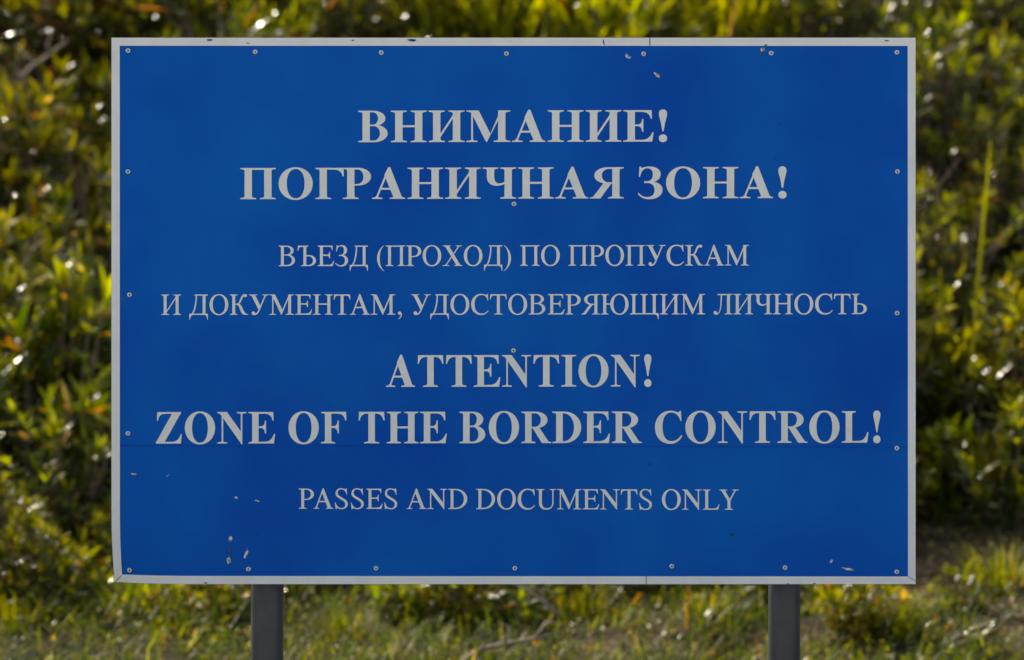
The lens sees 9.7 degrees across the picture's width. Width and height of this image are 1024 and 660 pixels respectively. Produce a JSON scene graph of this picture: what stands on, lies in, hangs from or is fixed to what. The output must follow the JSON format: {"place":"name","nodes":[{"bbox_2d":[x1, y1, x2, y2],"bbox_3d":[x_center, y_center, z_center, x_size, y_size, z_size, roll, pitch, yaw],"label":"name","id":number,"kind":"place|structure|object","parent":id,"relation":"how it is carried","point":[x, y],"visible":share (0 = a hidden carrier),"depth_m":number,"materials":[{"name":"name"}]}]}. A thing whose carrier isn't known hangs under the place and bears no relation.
{"place":"outdoors","nodes":[
{"label":"outdoors","id":0,"kind":"place"},
{"bbox_2d":[0,0,1023,659],"bbox_3d":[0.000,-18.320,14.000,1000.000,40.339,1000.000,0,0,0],"label":"ground","id":1,"kind":"structure","parent":0,"point":[940,560],"depth_m":19.04,"materials":[{"name":"green plant"}]},
{"bbox_2d":[0,248,20,312],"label":"rhododendron shrub","id":2,"kind":"object","parent":1,"relation":"on","point":[1,253],"visible":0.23,"depth_m":21.46,"materials":[{"name":"green plant"}]},
{"bbox_2d":[0,464,30,545],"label":"rhododendron shrub","id":3,"kind":"object","parent":1,"relation":"on","point":[3,480],"visible":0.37,"depth_m":19.64,"materials":[{"name":"green plant"}]},
{"bbox_2d":[0,344,44,478],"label":"rhododendron shrub","id":4,"kind":"object","parent":1,"relation":"on","point":[14,391],"visible":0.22,"depth_m":20.40,"materials":[{"name":"green plant"}]},
{"bbox_2d":[0,40,52,146],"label":"rhododendron shrub","id":5,"kind":"object","parent":1,"relation":"on","point":[4,59],"visible":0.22,"depth_m":22.55,"materials":[{"name":"green plant"}]},
{"bbox_2d":[15,30,67,81],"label":"bare branch","id":6,"kind":"object","parent":5,"relation":"attached to","point":[28,69],"visible":0.74,"depth_m":22.45,"materials":[{"name":"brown wood"}]},
{"bbox_2d":[0,591,55,634],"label":"grass tuft","id":7,"kind":"object","parent":1,"relation":"on","point":[5,615],"visible":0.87,"depth_m":18.85,"materials":[{"name":"green plant"}]},
{"bbox_2d":[0,0,57,87],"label":"rhododendron shrub","id":8,"kind":"object","parent":1,"relation":"on","point":[3,38],"visible":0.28,"depth_m":23.18,"materials":[{"name":"green plant"}]},
{"bbox_2d":[0,498,76,554],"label":"leafy plant","id":9,"kind":"object","parent":1,"relation":"on","point":[50,516],"visible":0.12,"depth_m":19.74,"materials":[{"name":"green plant"}]},
{"bbox_2d":[0,480,94,614],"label":"rhododendron shrub","id":10,"kind":"object","parent":1,"relation":"on","point":[13,575],"visible":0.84,"depth_m":19.14,"materials":[{"name":"green plant"}]},
{"bbox_2d":[0,255,110,515],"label":"rhododendron shrub","id":11,"kind":"object","parent":1,"relation":"on","point":[90,405],"visible":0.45,"depth_m":20.35,"materials":[{"name":"green plant"}]},
{"bbox_2d":[0,52,110,258],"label":"rhododendron shrub","id":12,"kind":"object","parent":1,"relation":"on","point":[30,136],"visible":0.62,"depth_m":21.86,"materials":[{"name":"green plant"}]},
{"bbox_2d":[0,380,110,544],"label":"rhododendron shrub","id":13,"kind":"object","parent":1,"relation":"on","point":[53,430],"visible":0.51,"depth_m":19.93,"materials":[{"name":"green plant"}]},
{"bbox_2d":[0,142,110,348],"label":"rhododendron shrub","id":14,"kind":"object","parent":1,"relation":"on","point":[98,240],"visible":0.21,"depth_m":21.37,"materials":[{"name":"green plant"}]},
{"bbox_2d":[0,196,110,444],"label":"rhododendron shrub","id":15,"kind":"object","parent":1,"relation":"on","point":[13,286],"visible":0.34,"depth_m":20.69,"materials":[{"name":"green plant"}]},
{"bbox_2d":[0,219,110,426],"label":"rhododendron shrub","id":16,"kind":"object","parent":1,"relation":"on","point":[56,304],"visible":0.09,"depth_m":20.76,"materials":[{"name":"green plant"}]},
{"bbox_2d":[5,44,110,213],"bbox_3d":[-1.562,-0.705,22.511,0.872,0.725,0.889,0,0,2],"label":"rhododendron shrub","id":17,"kind":"object","parent":1,"relation":"on","point":[84,70],"visible":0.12,"depth_m":22.38,"materials":[{"name":"green plant"}]},
{"bbox_2d":[14,523,113,602],"bbox_3d":[-1.432,0.791,19.319,0.354,0.356,0.400,0,0,-19],"label":"leafy plant","id":18,"kind":"object","parent":1,"relation":"on","point":[64,566],"visible":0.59,"depth_m":19.28,"materials":[{"name":"green plant"}]},
{"bbox_2d":[58,138,110,253],"bbox_3d":[-1.212,-0.474,22.018,0.998,0.738,0.980,0,0,-1],"label":"rhododendron shrub","id":19,"kind":"object","parent":1,"relation":"on","point":[91,187],"depth_m":21.73,"materials":[{"name":"green plant"}]},
{"bbox_2d":[61,505,109,548],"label":"leafy plant","id":20,"kind":"object","parent":1,"relation":"on","point":[81,524],"visible":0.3,"depth_m":19.86,"materials":[{"name":"green plant"}]},
{"bbox_2d":[0,0,181,119],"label":"rhododendron shrub","id":21,"kind":"object","parent":1,"relation":"on","point":[32,34],"visible":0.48,"depth_m":22.89,"materials":[{"name":"green plant"}]},
{"bbox_2d":[77,493,113,570],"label":"rhododendron shrub","id":22,"kind":"object","parent":1,"relation":"on","point":[105,535],"visible":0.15,"depth_m":19.64,"materials":[{"name":"green plant"}]},
{"bbox_2d":[90,525,111,558],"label":"leafy plant","id":23,"kind":"object","parent":1,"relation":"on","point":[96,532],"visible":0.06,"depth_m":19.74,"materials":[{"name":"green plant"}]},
{"bbox_2d":[82,570,161,612],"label":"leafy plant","id":24,"kind":"object","parent":1,"relation":"on","point":[127,592],"visible":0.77,"depth_m":19.16,"materials":[{"name":"green plant"}]},
{"bbox_2d":[93,0,232,11],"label":"leaved shrub","id":25,"kind":"object","parent":1,"relation":"on","point":[179,6],"visible":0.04,"depth_m":23.59,"materials":[{"name":"green plant"}]},
{"bbox_2d":[40,0,293,106],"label":"rhododendron shrub","id":26,"kind":"object","parent":1,"relation":"on","point":[202,13],"visible":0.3,"depth_m":22.93,"materials":[{"name":"green plant"}]},
{"bbox_2d":[134,584,219,603],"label":"leafy plant","id":27,"kind":"object","parent":1,"relation":"on","point":[181,591],"visible":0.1,"depth_m":19.27,"materials":[{"name":"green plant"}]},
{"bbox_2d":[134,583,219,608],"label":"leafy plant","id":28,"kind":"object","parent":1,"relation":"on","point":[162,591],"visible":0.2,"depth_m":19.24,"materials":[{"name":"green plant"}]},
{"bbox_2d":[134,583,250,627],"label":"leafy plant","id":29,"kind":"object","parent":1,"relation":"on","point":[171,593],"visible":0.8,"depth_m":19.02,"materials":[{"name":"green plant"}]},
{"bbox_2d":[182,584,289,621],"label":"leafy plant","id":30,"kind":"object","parent":1,"relation":"on","point":[236,586],"visible":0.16,"depth_m":19.14,"materials":[{"name":"green plant"}]},
{"bbox_2d":[169,0,322,37],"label":"rhododendron shrub","id":31,"kind":"object","parent":1,"relation":"on","point":[242,24],"visible":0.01,"depth_m":22.58,"materials":[{"name":"green plant"}]},
{"bbox_2d":[204,0,327,37],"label":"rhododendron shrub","id":32,"kind":"object","parent":1,"relation":"on","point":[283,21],"visible":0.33,"depth_m":22.96,"materials":[{"name":"green plant"}]},
{"bbox_2d":[257,0,392,37],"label":"rhododendron shrub","id":33,"kind":"object","parent":1,"relation":"on","point":[324,30],"visible":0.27,"depth_m":23.05,"materials":[{"name":"green plant"}]},
{"bbox_2d":[303,599,383,639],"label":"grass tuft","id":34,"kind":"object","parent":1,"relation":"on","point":[339,622],"visible":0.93,"depth_m":18.87,"materials":[{"name":"green plant"}]},
{"bbox_2d":[240,0,472,37],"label":"rhododendron shrub","id":35,"kind":"object","parent":1,"relation":"on","point":[347,16],"visible":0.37,"depth_m":22.90,"materials":[{"name":"green plant"}]},
{"bbox_2d":[361,584,431,609],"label":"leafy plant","id":36,"kind":"object","parent":1,"relation":"on","point":[397,593],"visible":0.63,"depth_m":19.23,"materials":[{"name":"green plant"}]},
{"bbox_2d":[364,584,461,621],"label":"leafy plant","id":37,"kind":"object","parent":1,"relation":"on","point":[389,589],"visible":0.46,"depth_m":19.14,"materials":[{"name":"green plant"}]},
{"bbox_2d":[408,26,465,37],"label":"rhododendron shrub","id":38,"kind":"object","parent":1,"relation":"on","point":[420,36],"depth_m":22.60,"materials":[{"name":"green plant"}]},
{"bbox_2d":[377,0,532,37],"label":"grass tuft","id":39,"kind":"object","parent":1,"relation":"on","point":[480,14],"visible":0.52,"depth_m":22.81,"materials":[{"name":"green plant"}]},
{"bbox_2d":[395,584,517,626],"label":"leafy plant","id":40,"kind":"object","parent":1,"relation":"on","point":[472,591],"visible":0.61,"depth_m":19.07,"materials":[{"name":"green plant"}]},
{"bbox_2d":[419,584,527,613],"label":"leafy plant","id":41,"kind":"object","parent":1,"relation":"on","point":[502,589],"visible":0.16,"depth_m":19.23,"materials":[{"name":"green plant"}]},
{"bbox_2d":[341,0,613,37],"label":"rhododendron shrub","id":42,"kind":"object","parent":1,"relation":"on","point":[465,19],"visible":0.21,"depth_m":22.84,"materials":[{"name":"green plant"}]},
{"bbox_2d":[427,0,569,37],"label":"grass tuft","id":43,"kind":"object","parent":1,"relation":"on","point":[505,32],"visible":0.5,"depth_m":22.79,"materials":[{"name":"green plant"}]},
{"bbox_2d":[447,584,565,631],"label":"leafy plant","id":44,"kind":"object","parent":1,"relation":"on","point":[521,596],"visible":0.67,"depth_m":19.03,"materials":[{"name":"green plant"}]},
{"bbox_2d":[461,620,560,659],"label":"dry twig","id":45,"kind":"object","parent":1,"relation":"on","point":[483,647],"visible":1,"depth_m":18.35,"materials":[{"name":"brown wood"}]},
{"bbox_2d":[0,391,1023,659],"bbox_3d":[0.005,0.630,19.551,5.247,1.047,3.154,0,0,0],"label":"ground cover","id":46,"kind":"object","parent":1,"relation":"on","point":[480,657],"visible":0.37,"depth_m":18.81,"materials":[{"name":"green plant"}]},
{"bbox_2d":[111,38,915,659],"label":"border sign","id":47,"kind":"object","parent":1,"relation":"on","point":[513,310],"visible":1,"depth_m":14.00,"materials":[{"name":"blue painted metal"},{"name":"white lettering paint"},{"name":"galvanised steel"}]},
{"bbox_2d":[515,584,560,616],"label":"dry twig","id":48,"kind":"object","parent":1,"relation":"on","point":[553,610],"visible":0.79,"depth_m":18.51,"materials":[{"name":"brown wood"}]},
{"bbox_2d":[451,0,632,37],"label":"grass tuft","id":49,"kind":"object","parent":1,"relation":"on","point":[532,23],"visible":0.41,"depth_m":22.79,"materials":[{"name":"green plant"}]},
{"bbox_2d":[490,584,605,614],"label":"leafy plant","id":50,"kind":"object","parent":1,"relation":"on","point":[593,586],"visible":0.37,"depth_m":19.30,"materials":[{"name":"green plant"}]},
{"bbox_2d":[517,584,580,600],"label":"leafy plant","id":51,"kind":"object","parent":1,"relation":"on","point":[539,585],"visible":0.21,"depth_m":19.41,"materials":[{"name":"green plant"}]},
{"bbox_2d":[125,429,1023,659],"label":"leaf litter","id":52,"kind":"object","parent":1,"relation":"on","point":[930,559],"visible":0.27,"depth_m":19.63,"materials":[{"name":"plant"}]},
{"bbox_2d":[540,584,627,621],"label":"grass tuft","id":53,"kind":"object","parent":1,"relation":"on","point":[578,598],"visible":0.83,"depth_m":19.14,"materials":[{"name":"green plant"}]},
{"bbox_2d":[512,0,685,37],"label":"grass tuft","id":54,"kind":"object","parent":1,"relation":"on","point":[603,16],"visible":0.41,"depth_m":22.73,"materials":[{"name":"green plant"}]},
{"bbox_2d":[540,0,727,37],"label":"rhododendron shrub","id":55,"kind":"object","parent":1,"relation":"on","point":[636,29],"visible":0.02,"depth_m":22.64,"materials":[{"name":"green plant"}]},
{"bbox_2d":[612,584,717,600],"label":"leafy plant","id":56,"kind":"object","parent":1,"relation":"on","point":[665,585],"visible":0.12,"depth_m":19.42,"materials":[{"name":"green plant"}]},
{"bbox_2d":[550,0,792,37],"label":"leaved shrub","id":57,"kind":"object","parent":1,"relation":"on","point":[664,34],"visible":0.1,"depth_m":22.96,"materials":[{"name":"green plant"}]},
{"bbox_2d":[614,0,755,37],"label":"grass tuft","id":58,"kind":"object","parent":1,"relation":"on","point":[706,19],"visible":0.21,"depth_m":22.96,"materials":[{"name":"green plant"}]},
{"bbox_2d":[654,584,746,623],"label":"grass tuft","id":59,"kind":"object","parent":1,"relation":"on","point":[727,605],"visible":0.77,"depth_m":19.07,"materials":[{"name":"green plant"}]},
{"bbox_2d":[660,584,767,597],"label":"leaved shrub","id":60,"kind":"object","parent":1,"relation":"on","point":[721,585],"visible":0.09,"depth_m":19.42,"materials":[{"name":"green plant"}]},
{"bbox_2d":[618,0,818,26],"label":"leaved shrub","id":61,"kind":"object","parent":1,"relation":"on","point":[756,1],"visible":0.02,"depth_m":23.44,"materials":[{"name":"green plant"}]},
{"bbox_2d":[679,584,767,605],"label":"leafy plant","id":62,"kind":"object","parent":1,"relation":"on","point":[742,586],"visible":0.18,"depth_m":19.34,"materials":[{"name":"green plant"}]},
{"bbox_2d":[654,0,813,37],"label":"grass tuft","id":63,"kind":"object","parent":1,"relation":"on","point":[723,11],"visible":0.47,"depth_m":22.85,"materials":[{"name":"green plant"}]},
{"bbox_2d":[732,0,863,37],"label":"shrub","id":64,"kind":"object","parent":1,"relation":"on","point":[796,22],"visible":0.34,"depth_m":22.95,"materials":[{"name":"green plant"}]},
{"bbox_2d":[800,584,858,642],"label":"plant","id":65,"kind":"object","parent":1,"relation":"on","point":[815,606],"visible":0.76,"depth_m":18.82,"materials":[{"name":"green plant"}]},
{"bbox_2d":[800,584,877,609],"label":"leafy plant","id":66,"kind":"object","parent":1,"relation":"on","point":[813,591],"visible":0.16,"depth_m":19.31,"materials":[{"name":"green plant"}]},
{"bbox_2d":[733,0,958,78],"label":"leaved shrub","id":67,"kind":"object","parent":1,"relation":"on","point":[834,12],"visible":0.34,"depth_m":22.91,"materials":[{"name":"green plant"}]},
{"bbox_2d":[819,584,900,641],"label":"leafy plant","id":68,"kind":"object","parent":1,"relation":"on","point":[856,624],"visible":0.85,"depth_m":18.85,"materials":[{"name":"green plant"}]},
{"bbox_2d":[819,584,918,641],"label":"leafy plant","id":69,"kind":"object","parent":1,"relation":"on","point":[839,619],"visible":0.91,"depth_m":18.84,"materials":[{"name":"green plant"}]},
{"bbox_2d":[856,587,944,637],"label":"grass tuft","id":70,"kind":"object","parent":1,"relation":"on","point":[876,632],"visible":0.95,"depth_m":18.83,"materials":[{"name":"green plant"}]},
{"bbox_2d":[841,0,975,22],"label":"leaved shrub","id":71,"kind":"object","parent":1,"relation":"on","point":[892,16],"visible":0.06,"depth_m":23.54,"materials":[{"name":"green plant"}]},
{"bbox_2d":[916,457,942,518],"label":"leafy plant","id":72,"kind":"object","parent":1,"relation":"on","point":[931,475],"visible":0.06,"depth_m":20.34,"materials":[{"name":"green plant"}]},
{"bbox_2d":[916,168,949,273],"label":"leaved shrub","id":73,"kind":"object","parent":1,"relation":"on","point":[930,203],"depth_m":21.78,"materials":[{"name":"green plant"}]},
{"bbox_2d":[916,246,961,432],"bbox_3d":[1.127,-0.034,21.029,1.025,0.944,1.091,0,0,32],"label":"leaved shrub","id":74,"kind":"object","parent":1,"relation":"on","point":[925,289],"visible":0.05,"depth_m":20.86,"materials":[{"name":"green plant"}]},
{"bbox_2d":[916,457,964,526],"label":"leafy plant","id":75,"kind":"object","parent":1,"relation":"on","point":[924,485],"visible":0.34,"depth_m":20.28,"materials":[{"name":"green plant"}]},
{"bbox_2d":[859,0,1023,188],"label":"leaved shrub","id":76,"kind":"object","parent":1,"relation":"on","point":[942,120],"visible":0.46,"depth_m":22.35,"materials":[{"name":"green plant"}]},
{"bbox_2d":[939,270,943,322],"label":"tall stalk","id":77,"kind":"object","parent":1,"relation":"on","point":[941,298],"visible":1,"depth_m":20.35,"materials":[{"name":"green plant"}]},
{"bbox_2d":[916,355,967,411],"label":"leafy plant","id":78,"kind":"object","parent":1,"relation":"on","point":[925,364],"visible":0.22,"depth_m":20.91,"materials":[{"name":"green plant"}]},
{"bbox_2d":[916,416,986,476],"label":"grass tuft","id":79,"kind":"object","parent":1,"relation":"on","point":[920,462],"visible":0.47,"depth_m":20.46,"materials":[{"name":"green plant"}]},
{"bbox_2d":[897,601,1014,656],"bbox_3d":[1.374,0.931,18.754,0.366,0.189,0.208,0,0,0],"label":"leafy plant","id":80,"kind":"object","parent":1,"relation":"on","point":[992,627],"visible":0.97,"depth_m":18.76,"materials":[{"name":"green plant"}]},
{"bbox_2d":[889,0,1023,91],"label":"leaved shrub","id":81,"kind":"object","parent":1,"relation":"on","point":[994,10],"visible":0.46,"depth_m":23.00,"materials":[{"name":"green plant"}]},
{"bbox_2d":[916,343,1002,432],"bbox_3d":[1.474,0.235,20.908,0.473,0.422,0.419,0,0,13],"label":"leafy plant","id":82,"kind":"object","parent":1,"relation":"on","point":[956,405],"visible":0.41,"depth_m":20.80,"materials":[{"name":"green plant"}]},
{"bbox_2d":[919,259,1001,304],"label":"grass tuft","id":83,"kind":"object","parent":1,"relation":"on","point":[968,281],"visible":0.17,"depth_m":21.61,"materials":[{"name":"green plant"}]},
{"bbox_2d":[916,365,1011,428],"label":"grass tuft","id":84,"kind":"object","parent":1,"relation":"on","point":[944,411],"visible":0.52,"depth_m":20.79,"materials":[{"name":"green plant"}]},
{"bbox_2d":[916,296,1018,409],"bbox_3d":[1.441,0.139,21.067,0.532,0.536,0.601,0,0,-21],"label":"leafy plant","id":85,"kind":"object","parent":1,"relation":"on","point":[942,331],"visible":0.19,"depth_m":20.91,"materials":[{"name":"green plant"}]},
{"bbox_2d":[916,320,1020,441],"bbox_3d":[1.474,0.234,20.880,0.549,0.537,0.601,0,0,-5],"label":"leafy plant","id":86,"kind":"object","parent":1,"relation":"on","point":[959,355],"visible":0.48,"depth_m":20.77,"materials":[{"name":"green plant"}]},
{"bbox_2d":[926,305,1010,363],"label":"bush","id":87,"kind":"object","parent":1,"relation":"on","point":[983,351],"visible":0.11,"depth_m":21.09,"materials":[{"name":"green plant"}]},
{"bbox_2d":[916,105,1023,268],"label":"leaved shrub","id":88,"kind":"object","parent":1,"relation":"on","point":[1015,198],"visible":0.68,"depth_m":21.92,"materials":[{"name":"green plant"}]},
{"bbox_2d":[916,157,1023,334],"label":"leaved shrub","id":89,"kind":"object","parent":1,"relation":"on","point":[950,272],"visible":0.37,"depth_m":21.46,"materials":[{"name":"green plant"}]},
{"bbox_2d":[916,390,1023,532],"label":"leafy plant","id":90,"kind":"object","parent":1,"relation":"on","point":[980,493],"visible":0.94,"depth_m":20.25,"materials":[{"name":"green plant"}]},
{"bbox_2d":[919,558,1020,615],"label":"leafy plant","id":91,"kind":"object","parent":1,"relation":"on","point":[963,575],"visible":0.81,"depth_m":19.24,"materials":[{"name":"green plant"}]},
{"bbox_2d":[925,424,1023,484],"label":"grass tuft","id":92,"kind":"object","parent":1,"relation":"on","point":[989,454],"visible":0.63,"depth_m":20.36,"materials":[{"name":"green plant"}]},
{"bbox_2d":[933,396,1023,508],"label":"leafy plant","id":93,"kind":"object","parent":1,"relation":"on","point":[978,464],"visible":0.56,"depth_m":20.44,"materials":[{"name":"green plant"}]},
{"bbox_2d":[969,140,990,374],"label":"tall stalk","id":94,"kind":"object","parent":1,"relation":"on","point":[978,279],"visible":1,"depth_m":20.35,"materials":[{"name":"green plant"}]},
{"bbox_2d":[945,271,1023,439],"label":"leaved shrub","id":95,"kind":"object","parent":1,"relation":"on","point":[1012,327],"visible":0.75,"depth_m":20.71,"materials":[{"name":"green plant"}]},
{"bbox_2d":[950,531,1023,585],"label":"grass tuft","id":96,"kind":"object","parent":1,"relation":"on","point":[998,572],"visible":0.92,"depth_m":19.64,"materials":[{"name":"green plant"}]},
{"bbox_2d":[961,380,1023,435],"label":"grass tuft","id":97,"kind":"object","parent":1,"relation":"on","point":[983,422],"visible":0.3,"depth_m":20.76,"materials":[{"name":"green plant"}]},
{"bbox_2d":[961,259,1023,316],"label":"grass tuft","id":98,"kind":"object","parent":1,"relation":"on","point":[1020,286],"visible":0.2,"depth_m":21.52,"materials":[{"name":"green plant"}]},
{"bbox_2d":[966,279,1023,407],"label":"leafy plant","id":99,"kind":"object","parent":1,"relation":"on","point":[1015,292],"visible":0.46,"depth_m":20.93,"materials":[{"name":"green plant"}]},
{"bbox_2d":[974,412,1020,472],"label":"grass tuft","id":100,"kind":"object","parent":1,"relation":"on","point":[998,441],"visible":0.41,"depth_m":20.51,"materials":[{"name":"green plant"}]},
{"bbox_2d":[972,20,1023,172],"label":"leaved shrub","id":101,"kind":"object","parent":1,"relation":"on","point":[1003,36],"visible":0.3,"depth_m":22.59,"materials":[{"name":"green plant"}]},
{"bbox_2d":[972,393,1023,471],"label":"leafy plant","id":102,"kind":"object","parent":1,"relation":"on","point":[1021,409],"visible":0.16,"depth_m":20.60,"materials":[{"name":"green plant"}]},
{"bbox_2d":[973,427,1023,520],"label":"leafy plant","id":103,"kind":"object","parent":1,"relation":"on","point":[1003,436],"visible":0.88,"depth_m":20.36,"materials":[{"name":"green plant"}]},
{"bbox_2d":[974,205,1023,320],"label":"leaved shrub","id":104,"kind":"object","parent":1,"relation":"on","point":[1016,227],"visible":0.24,"depth_m":21.49,"materials":[{"name":"green plant"}]}
]}

